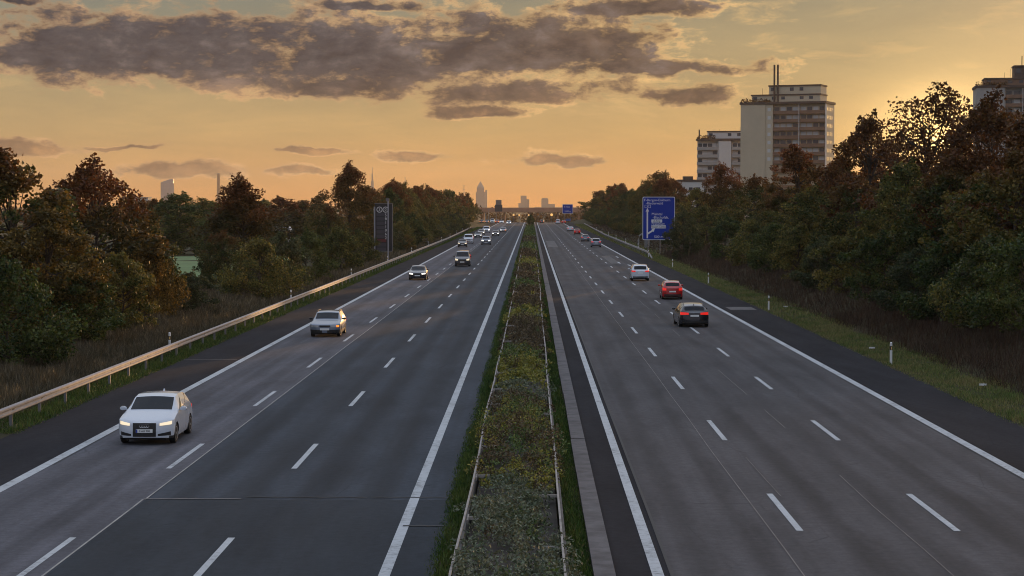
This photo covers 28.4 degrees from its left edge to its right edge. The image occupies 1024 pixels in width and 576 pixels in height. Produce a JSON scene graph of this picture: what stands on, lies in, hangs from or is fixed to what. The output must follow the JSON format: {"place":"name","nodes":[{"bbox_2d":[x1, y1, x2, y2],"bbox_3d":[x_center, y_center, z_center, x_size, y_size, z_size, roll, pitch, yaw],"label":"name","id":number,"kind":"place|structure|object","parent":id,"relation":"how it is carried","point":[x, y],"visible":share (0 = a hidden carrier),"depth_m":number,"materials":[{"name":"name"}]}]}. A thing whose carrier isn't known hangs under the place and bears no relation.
{"place":"outdoors","nodes":[
{"label":"outdoors","id":0,"kind":"place"},
{"bbox_2d":[119,389,192,442],"bbox_3d":[-11.464,4.101,65.221,2.163,1.467,4.282,0,2,1],"label":"car","id":1,"kind":"object","parent":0,"point":[156,415],"visible":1,"depth_m":64.02,"materials":[{"name":"grey paint"}]},
{"bbox_2d":[15,255,305,283],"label":"lawn","id":2,"kind":"structure","parent":0,"point":[186,266],"depth_m":259.50,"materials":[{"name":"green plant"}]},
{"bbox_2d":[0,228,471,422],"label":"dry grass","id":3,"kind":"structure","parent":0,"point":[113,349],"depth_m":105.47,"materials":[{"name":"plant"}]},
{"bbox_2d":[0,223,496,485],"bbox_3d":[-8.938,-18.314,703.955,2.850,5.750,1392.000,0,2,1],"label":"shoulder","id":4,"kind":"object","parent":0,"point":[28,449],"visible":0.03,"depth_m":84.77},
{"bbox_2d":[0,222,505,575],"bbox_3d":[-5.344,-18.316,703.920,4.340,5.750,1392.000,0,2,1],"label":"road left lane","id":5,"kind":"structure","parent":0,"point":[84,495],"depth_m":60.66,"materials":[{"name":"grey asphalt"}]},
{"bbox_2d":[45,222,526,575],"bbox_3d":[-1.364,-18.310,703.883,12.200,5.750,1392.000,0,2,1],"label":"road","id":6,"kind":"structure","parent":0,"point":[375,441],"depth_m":72.60,"materials":[{"name":"grey asphalt"}]},
{"bbox_2d":[47,500,452,575],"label":"road patch","id":7,"kind":"object","parent":6,"relation":"on","point":[270,537],"visible":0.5,"depth_m":45.40,"materials":[{"name":"grey asphalt"}]},
{"bbox_2d":[144,359,448,525],"bbox_3d":[-5.583,3.828,89.739,23.621,0.001,82.550,0,2,11],"label":"road joint","id":8,"kind":"object","parent":6,"relation":"on","point":[319,497],"visible":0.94,"depth_m":51.67,"materials":[{"name":"grey"}]},
{"bbox_2d":[0,222,1023,575],"bbox_3d":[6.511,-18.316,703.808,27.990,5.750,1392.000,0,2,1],"label":"road marking","id":9,"kind":"object","parent":6,"relation":"on","point":[414,500],"visible":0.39,"depth_m":62.89,"materials":[{"name":"paint"}]},
{"bbox_2d":[41,224,1023,575],"bbox_3d":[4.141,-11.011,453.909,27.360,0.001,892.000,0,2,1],"label":"road seam","id":10,"kind":"object","parent":6,"relation":"on","point":[615,428],"visible":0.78,"depth_m":59.40,"materials":[{"name":"grey asphalt"}]},
{"bbox_2d":[309,309,345,335],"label":"car","id":11,"kind":"object","parent":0,"point":[328,322],"visible":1,"depth_m":115.79,"materials":[{"name":"white paint"}]},
{"bbox_2d":[407,265,428,279],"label":"car","id":12,"kind":"object","parent":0,"point":[418,271],"visible":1,"depth_m":203.78,"materials":[{"name":"silver paint"}]},
{"bbox_2d":[453,250,471,265],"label":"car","id":13,"kind":"object","parent":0,"point":[462,257],"visible":1,"depth_m":249.26,"materials":[{"name":"grey paint"}]},
{"bbox_2d":[0,207,1023,575],"bbox_3d":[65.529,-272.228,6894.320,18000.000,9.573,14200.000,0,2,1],"label":"ground","id":14,"kind":"structure","parent":0,"point":[520,219],"depth_m":112.15,"materials":[{"name":"green plant"}]},
{"bbox_2d":[0,254,88,366],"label":"shrub","id":15,"kind":"object","parent":14,"relation":"on","point":[53,336],"visible":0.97,"depth_m":89.85,"materials":[{"name":"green plant"}]},
{"bbox_2d":[0,147,101,339],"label":"tree","id":16,"kind":"object","parent":14,"relation":"on","point":[13,178],"visible":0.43,"depth_m":107.71,"materials":[{"name":"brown plant"}]},
{"bbox_2d":[0,201,115,345],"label":"tree","id":17,"kind":"object","parent":14,"relation":"on","point":[48,220],"visible":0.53,"depth_m":103.42,"materials":[{"name":"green plant"}]},
{"bbox_2d":[22,271,125,343],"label":"shrub","id":18,"kind":"object","parent":14,"relation":"on","point":[97,330],"visible":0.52,"depth_m":103.53,"materials":[{"name":"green plant"}]},
{"bbox_2d":[16,152,171,318],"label":"tree","id":19,"kind":"object","parent":14,"relation":"on","point":[84,183],"visible":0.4,"depth_m":126.38,"materials":[{"name":"green plant"}]},
{"bbox_2d":[90,248,160,330],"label":"shrub","id":20,"kind":"object","parent":14,"relation":"on","point":[121,263],"visible":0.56,"depth_m":116.24,"materials":[{"name":"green plant"}]},
{"bbox_2d":[94,193,186,306],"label":"tree","id":21,"kind":"object","parent":14,"relation":"on","point":[152,222],"visible":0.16,"depth_m":135.10,"materials":[{"name":"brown plant"}]},
{"bbox_2d":[122,233,191,318],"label":"shrub","id":22,"kind":"object","parent":14,"relation":"on","point":[166,289],"visible":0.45,"depth_m":127.11,"materials":[{"name":"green plant"}]},
{"bbox_2d":[137,198,176,245],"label":"tree","id":23,"kind":"object","parent":14,"relation":"on","point":[152,202],"visible":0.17,"depth_m":344.00,"materials":[{"name":"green plant"}]},
{"bbox_2d":[161,179,173,202],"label":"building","id":24,"kind":"structure","parent":14,"relation":"on","point":[167,186],"depth_m":5989.52,"materials":[{"name":"grey concrete"}]},
{"bbox_2d":[149,191,231,254],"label":"tree","id":25,"kind":"object","parent":14,"relation":"on","point":[172,205],"visible":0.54,"depth_m":316.30,"materials":[{"name":"green plant"}]},
{"bbox_2d":[165,269,223,311],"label":"shrub","id":26,"kind":"object","parent":14,"relation":"on","point":[196,293],"visible":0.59,"depth_m":137.73,"materials":[{"name":"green plant"}]},
{"bbox_2d":[160,196,248,249],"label":"tree","id":27,"kind":"object","parent":14,"relation":"on","point":[206,204],"visible":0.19,"depth_m":351.31,"materials":[{"name":"green plant"}]},
{"bbox_2d":[191,228,251,289],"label":"tree","id":28,"kind":"object","parent":14,"relation":"on","point":[219,241],"visible":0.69,"depth_m":172.59,"materials":[{"name":"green plant"}]},
{"bbox_2d":[186,172,282,279],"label":"tree","id":29,"kind":"object","parent":14,"relation":"on","point":[240,200],"visible":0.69,"depth_m":190.56,"materials":[{"name":"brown plant"}]},
{"bbox_2d":[0,227,470,427],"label":"guard rail","id":30,"kind":"object","parent":14,"relation":"on","point":[38,399],"visible":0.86,"depth_m":95.75,"materials":[{"name":"metal"}]},
{"bbox_2d":[0,227,480,433],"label":"grass","id":31,"kind":"structure","parent":14,"relation":"on","point":[75,395],"depth_m":94.84,"materials":[{"name":"green plant"}]},
{"bbox_2d":[212,235,311,299],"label":"shrub","id":32,"kind":"object","parent":14,"relation":"on","point":[262,247],"visible":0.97,"depth_m":157.17,"materials":[{"name":"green plant"}]},
{"bbox_2d":[245,228,317,289],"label":"shrub","id":33,"kind":"object","parent":14,"relation":"on","point":[278,238],"visible":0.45,"depth_m":172.00,"materials":[{"name":"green plant"}]},
{"bbox_2d":[259,196,308,241],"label":"tree","id":34,"kind":"object","parent":14,"relation":"on","point":[294,210],"visible":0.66,"depth_m":418.88,"materials":[{"name":"green plant"}]},
{"bbox_2d":[0,199,587,225],"bbox_3d":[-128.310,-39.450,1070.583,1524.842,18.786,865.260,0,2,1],"label":"distant wood","id":35,"kind":"object","parent":14,"relation":"on","point":[537,218],"visible":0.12,"depth_m":1272.66,"materials":[{"name":"green plant"}]},
{"bbox_2d":[274,200,325,234],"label":"tree","id":36,"kind":"object","parent":14,"relation":"on","point":[303,205],"visible":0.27,"depth_m":467.90,"materials":[{"name":"green plant"}]},
{"bbox_2d":[286,228,339,280],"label":"shrub","id":37,"kind":"object","parent":14,"relation":"on","point":[310,239],"visible":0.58,"depth_m":191.89,"materials":[{"name":"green plant"}]},
{"bbox_2d":[299,203,352,257],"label":"tree","id":38,"kind":"object","parent":14,"relation":"on","point":[331,215],"visible":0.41,"depth_m":265.88,"materials":[{"name":"green plant"}]},
{"bbox_2d":[318,225,365,270],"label":"shrub","id":39,"kind":"object","parent":14,"relation":"on","point":[338,238],"visible":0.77,"depth_m":224.47,"materials":[{"name":"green plant"}]},
{"bbox_2d":[311,160,377,250],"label":"tree","id":40,"kind":"object","parent":14,"relation":"on","point":[346,195],"visible":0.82,"depth_m":321.52,"materials":[{"name":"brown plant"}]},
{"bbox_2d":[350,227,381,261],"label":"shrub","id":41,"kind":"object","parent":14,"relation":"on","point":[366,239],"visible":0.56,"depth_m":253.30,"materials":[{"name":"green plant"}]},
{"bbox_2d":[346,184,399,248],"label":"tree","id":42,"kind":"object","parent":14,"relation":"on","point":[378,196],"visible":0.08,"depth_m":337.03,"materials":[{"name":"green plant"}]},
{"bbox_2d":[374,198,392,259],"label":"dark sign board","id":43,"kind":"object","parent":14,"relation":"on","point":[383,223],"visible":0.98,"depth_m":261.99,"materials":[{"name":"black metal"}]},
{"bbox_2d":[381,187,406,222],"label":"tree","id":44,"kind":"object","parent":14,"relation":"on","point":[399,215],"visible":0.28,"depth_m":394.24,"materials":[{"name":"green plant"}]},
{"bbox_2d":[378,177,412,222],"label":"tree","id":45,"kind":"object","parent":14,"relation":"on","point":[397,190],"visible":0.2,"depth_m":402.91,"materials":[{"name":"green plant"}]},
{"bbox_2d":[393,220,416,245],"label":"shrub","id":46,"kind":"object","parent":14,"relation":"on","point":[400,225],"visible":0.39,"depth_m":334.92,"materials":[{"name":"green plant"}]},
{"bbox_2d":[403,213,427,244],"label":"shrub","id":47,"kind":"object","parent":14,"relation":"on","point":[418,228],"visible":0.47,"depth_m":359.85,"materials":[{"name":"green plant"}]},
{"bbox_2d":[411,185,433,217],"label":"tree","id":48,"kind":"object","parent":14,"relation":"on","point":[417,190],"visible":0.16,"depth_m":473.33,"materials":[{"name":"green plant"}]},
{"bbox_2d":[424,183,450,216],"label":"tree","id":49,"kind":"object","parent":14,"relation":"on","point":[432,192],"visible":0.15,"depth_m":525.84,"materials":[{"name":"green plant"}]},
{"bbox_2d":[443,188,460,210],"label":"tree","id":50,"kind":"object","parent":14,"relation":"on","point":[447,193],"visible":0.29,"depth_m":644.88,"materials":[{"name":"green plant"}]},
{"bbox_2d":[424,229,524,575],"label":"grass","id":51,"kind":"structure","parent":14,"relation":"on","point":[462,483],"depth_m":57.03,"materials":[{"name":"green plant"}]},
{"bbox_2d":[476,181,486,207],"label":"pyramid tower","id":52,"kind":"structure","parent":14,"relation":"on","point":[481,197],"depth_m":5981.44,"materials":[{"name":"grey concrete"}]},
{"bbox_2d":[448,233,569,575],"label":"median planter","id":53,"kind":"object","parent":14,"relation":"on","point":[467,518],"visible":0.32,"depth_m":47.24,"materials":[{"name":"soil"}]},
{"bbox_2d":[464,225,564,490],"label":"median shrubs","id":54,"kind":"object","parent":53,"relation":"in","point":[520,369],"visible":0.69,"depth_m":77.12,"materials":[{"name":"green plant"}]},
{"bbox_2d":[445,234,585,575],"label":"median shrubs","id":55,"kind":"object","parent":53,"relation":"in","point":[531,501],"visible":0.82,"depth_m":42.96,"materials":[{"name":"green plant"}]},
{"bbox_2d":[469,225,567,543],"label":"median shrubs","id":56,"kind":"object","parent":53,"relation":"on","point":[517,298],"visible":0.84,"depth_m":70.69,"materials":[{"name":"green plant"}]},
{"bbox_2d":[472,225,569,575],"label":"median shrubs","id":57,"kind":"object","parent":53,"relation":"in","point":[530,230],"visible":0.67,"depth_m":64.44,"materials":[{"name":"green plant"}]},
{"bbox_2d":[478,208,587,221],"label":"road bridge","id":58,"kind":"structure","parent":14,"relation":"on","point":[529,210],"depth_m":1143.86,"materials":[{"name":"concrete"}]},
{"bbox_2d":[536,238,593,575],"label":"grass","id":59,"kind":"structure","parent":14,"relation":"on","point":[573,520],"depth_m":55.25,"materials":[{"name":"green plant"}]},
{"bbox_2d":[534,222,615,575],"bbox_3d":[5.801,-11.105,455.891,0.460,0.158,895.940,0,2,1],"label":"kerb","id":60,"kind":"structure","parent":14,"relation":"on","point":[600,555],"depth_m":57.18,"materials":[{"name":"concrete"}]},
{"bbox_2d":[578,190,604,215],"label":"tree","id":61,"kind":"object","parent":14,"relation":"on","point":[596,194],"visible":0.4,"depth_m":777.73,"materials":[{"name":"green plant"}]},
{"bbox_2d":[584,223,652,258],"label":"guard rail","id":62,"kind":"object","parent":14,"relation":"on","point":[625,243],"visible":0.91,"depth_m":379.76,"materials":[{"name":"metal"}]},
{"bbox_2d":[610,188,635,217],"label":"tree","id":63,"kind":"object","parent":14,"relation":"on","point":[620,204],"visible":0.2,"depth_m":547.17,"materials":[{"name":"green plant"}]},
{"bbox_2d":[622,211,639,234],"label":"shrub","id":64,"kind":"object","parent":14,"relation":"on","point":[629,227],"visible":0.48,"depth_m":434.80,"materials":[{"name":"green plant"}]},
{"bbox_2d":[623,170,677,207],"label":"tree","id":65,"kind":"object","parent":14,"relation":"on","point":[656,175],"visible":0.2,"depth_m":461.97,"materials":[{"name":"green plant"}]},
{"bbox_2d":[642,197,674,248],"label":"direction sign","id":66,"kind":"object","parent":14,"relation":"on","point":[658,213],"visible":0.99,"depth_m":302.58,"materials":[{"name":"blue metal"}]},
{"bbox_2d":[639,177,686,213],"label":"tree","id":67,"kind":"object","parent":14,"relation":"on","point":[664,187],"visible":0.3,"depth_m":418.37,"materials":[{"name":"brown plant"}]},
{"bbox_2d":[658,177,693,213],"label":"tree","id":68,"kind":"object","parent":14,"relation":"on","point":[680,189],"visible":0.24,"depth_m":431.89,"materials":[{"name":"green plant"}]},
{"bbox_2d":[662,206,704,258],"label":"tree","id":69,"kind":"object","parent":14,"relation":"on","point":[673,233],"visible":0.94,"depth_m":266.41,"materials":[{"name":"green plant"}]},
{"bbox_2d":[676,176,703,206],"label":"white house","id":70,"kind":"structure","parent":14,"relation":"on","point":[689,182],"depth_m":598.78,"materials":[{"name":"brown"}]},
{"bbox_2d":[676,187,719,232],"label":"tree","id":71,"kind":"object","parent":14,"relation":"on","point":[694,194],"visible":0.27,"depth_m":339.06,"materials":[{"name":"green plant"}]},
{"bbox_2d":[684,204,728,246],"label":"tree","id":72,"kind":"object","parent":14,"relation":"on","point":[705,212],"visible":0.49,"depth_m":280.41,"materials":[{"name":"green plant"}]},
{"bbox_2d":[696,130,740,201],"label":"apartment building","id":73,"kind":"structure","parent":14,"relation":"on","point":[714,148],"depth_m":741.97,"materials":[{"name":"white concrete"}]},
{"bbox_2d":[699,161,746,236],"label":"tree","id":74,"kind":"object","parent":14,"relation":"on","point":[721,188],"visible":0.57,"depth_m":302.42,"materials":[{"name":"brown plant"}]},
{"bbox_2d":[708,214,750,258],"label":"shrub","id":75,"kind":"object","parent":14,"relation":"on","point":[724,227],"visible":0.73,"depth_m":237.41,"materials":[{"name":"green plant"}]},
{"bbox_2d":[715,173,777,241],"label":"tree","id":76,"kind":"object","parent":14,"relation":"on","point":[753,186],"visible":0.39,"depth_m":249.66,"materials":[{"name":"green plant"}]},
{"bbox_2d":[722,217,772,265],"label":"shrub","id":77,"kind":"object","parent":14,"relation":"on","point":[740,246],"visible":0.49,"depth_m":211.13,"materials":[{"name":"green plant"}]},
{"bbox_2d":[744,220,796,272],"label":"shrub","id":78,"kind":"object","parent":14,"relation":"on","point":[757,258],"visible":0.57,"depth_m":190.27,"materials":[{"name":"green plant"}]},
{"bbox_2d":[748,190,797,249],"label":"tree","id":79,"kind":"object","parent":14,"relation":"on","point":[776,199],"visible":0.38,"depth_m":212.26,"materials":[{"name":"green plant"}]},
{"bbox_2d":[740,65,835,219],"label":"tower block","id":80,"kind":"structure","parent":14,"relation":"on","point":[777,119],"depth_m":683.37,"materials":[{"name":"brown"}]},
{"bbox_2d":[765,222,819,278],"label":"shrub","id":81,"kind":"object","parent":14,"relation":"on","point":[794,244],"visible":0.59,"depth_m":172.44,"materials":[{"name":"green plant"}]},
{"bbox_2d":[752,143,834,227],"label":"tree","id":82,"kind":"object","parent":14,"relation":"on","point":[796,161],"visible":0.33,"depth_m":219.35,"materials":[{"name":"brown plant"}]},
{"bbox_2d":[765,188,828,262],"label":"tree","id":83,"kind":"object","parent":14,"relation":"on","point":[802,202],"visible":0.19,"depth_m":185.81,"materials":[{"name":"green plant"}]},
{"bbox_2d":[574,224,1023,427],"bbox_3d":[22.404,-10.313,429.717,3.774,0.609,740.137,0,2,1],"label":"grass","id":84,"kind":"structure","parent":14,"relation":"on","point":[901,364],"depth_m":104.74,"materials":[{"name":"green plant"}]},
{"bbox_2d":[789,232,855,288],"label":"shrub","id":85,"kind":"object","parent":14,"relation":"on","point":[805,279],"visible":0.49,"depth_m":155.24,"materials":[{"name":"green plant"}]},
{"bbox_2d":[791,153,874,258],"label":"tree","id":86,"kind":"object","parent":14,"relation":"on","point":[811,225],"visible":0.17,"depth_m":183.41,"materials":[{"name":"green plant"}]},
{"bbox_2d":[795,173,897,267],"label":"tree","id":87,"kind":"object","parent":14,"relation":"on","point":[838,226],"visible":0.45,"depth_m":161.65,"materials":[{"name":"green plant"}]},
{"bbox_2d":[807,225,888,292],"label":"shrub","id":88,"kind":"object","parent":14,"relation":"on","point":[840,243],"visible":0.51,"depth_m":144.07,"materials":[{"name":"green plant"}]},
{"bbox_2d":[817,108,913,238],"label":"tree","id":89,"kind":"object","parent":14,"relation":"on","point":[867,127],"visible":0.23,"depth_m":170.62,"materials":[{"name":"brown plant"}]},
{"bbox_2d":[835,225,915,301],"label":"shrub","id":90,"kind":"object","parent":14,"relation":"on","point":[880,250],"visible":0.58,"depth_m":131.10,"materials":[{"name":"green plant"}]},
{"bbox_2d":[848,156,936,278],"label":"tree","id":91,"kind":"object","parent":14,"relation":"on","point":[893,186],"visible":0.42,"depth_m":140.91,"materials":[{"name":"green plant"}]},
{"bbox_2d":[868,244,956,310],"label":"shrub","id":92,"kind":"object","parent":14,"relation":"on","point":[901,268],"visible":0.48,"depth_m":120.06,"materials":[{"name":"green plant"}]},
{"bbox_2d":[842,81,1008,238],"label":"tree","id":93,"kind":"object","parent":14,"relation":"on","point":[926,150],"visible":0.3,"depth_m":149.39,"materials":[{"name":"green plant"}]},
{"bbox_2d":[889,230,998,320],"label":"shrub","id":94,"kind":"object","parent":14,"relation":"on","point":[930,260],"visible":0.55,"depth_m":110.58,"materials":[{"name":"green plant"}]},
{"bbox_2d":[886,148,1007,287],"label":"tree","id":95,"kind":"object","parent":14,"relation":"on","point":[910,235],"visible":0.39,"depth_m":125.56,"materials":[{"name":"green plant"}]},
{"bbox_2d":[906,84,1023,273],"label":"tree","id":96,"kind":"object","parent":14,"relation":"on","point":[989,120],"visible":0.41,"depth_m":126.83,"materials":[{"name":"brown plant"}]},
{"bbox_2d":[918,141,1023,299],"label":"tree","id":97,"kind":"object","parent":14,"relation":"on","point":[983,222],"visible":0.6,"depth_m":110.28,"materials":[{"name":"green plant"}]},
{"bbox_2d":[920,232,1023,329],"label":"shrub","id":98,"kind":"object","parent":14,"relation":"on","point":[978,251],"visible":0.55,"depth_m":101.22,"materials":[{"name":"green plant"}]},
{"bbox_2d":[942,110,1023,279],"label":"tree","id":99,"kind":"object","parent":14,"relation":"on","point":[1018,135],"visible":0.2,"depth_m":115.70,"materials":[{"name":"brown plant"}]},
{"bbox_2d":[960,226,1023,338],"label":"shrub","id":100,"kind":"object","parent":14,"relation":"on","point":[1012,252],"visible":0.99,"depth_m":94.09,"materials":[{"name":"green plant"}]},
{"bbox_2d":[972,63,1023,156],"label":"edge tower","id":101,"kind":"structure","parent":14,"relation":"on","point":[1012,88],"depth_m":651.07,"materials":[{"name":"grey concrete"}]},
{"bbox_2d":[0,0,1023,207],"label":"sky","id":102,"kind":"structure","parent":0,"point":[561,102],"materials":[{"name":"orange"}]},
{"bbox_2d":[535,222,670,575],"bbox_3d":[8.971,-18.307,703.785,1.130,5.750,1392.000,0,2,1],"label":"road margin","id":103,"kind":"object","parent":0,"point":[628,555],"visible":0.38,"depth_m":57.69,"materials":[{"name":"asphalt"}]},
{"bbox_2d":[628,264,649,280],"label":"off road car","id":104,"kind":"object","parent":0,"point":[638,271],"visible":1,"depth_m":201.05,"materials":[{"name":"white paint"}]},
{"bbox_2d":[658,280,682,298],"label":"car","id":105,"kind":"object","parent":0,"point":[670,288],"visible":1,"depth_m":161.45,"materials":[{"name":"red paint"}]},
{"bbox_2d":[672,302,708,326],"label":"car","id":106,"kind":"object","parent":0,"point":[691,313],"visible":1,"depth_m":124.64,"materials":[{"name":"black paint"}]},
{"bbox_2d":[538,222,1023,575],"bbox_3d":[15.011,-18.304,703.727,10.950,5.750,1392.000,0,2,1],"label":"road","id":107,"kind":"structure","parent":0,"point":[884,458],"depth_m":59.97,"materials":[{"name":"grey asphalt"}]},
{"bbox_2d":[564,222,1023,472],"bbox_3d":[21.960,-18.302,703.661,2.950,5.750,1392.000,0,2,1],"label":"shoulder","id":108,"kind":"object","parent":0,"point":[999,438],"visible":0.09,"depth_m":87.21},
{"bbox_2d":[587,223,1023,394],"bbox_3d":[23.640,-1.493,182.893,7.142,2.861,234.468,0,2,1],"label":"withered stalks","id":109,"kind":"object","parent":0,"point":[994,338],"visible":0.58,"depth_m":110.44,"materials":[{"name":"brown plant"}]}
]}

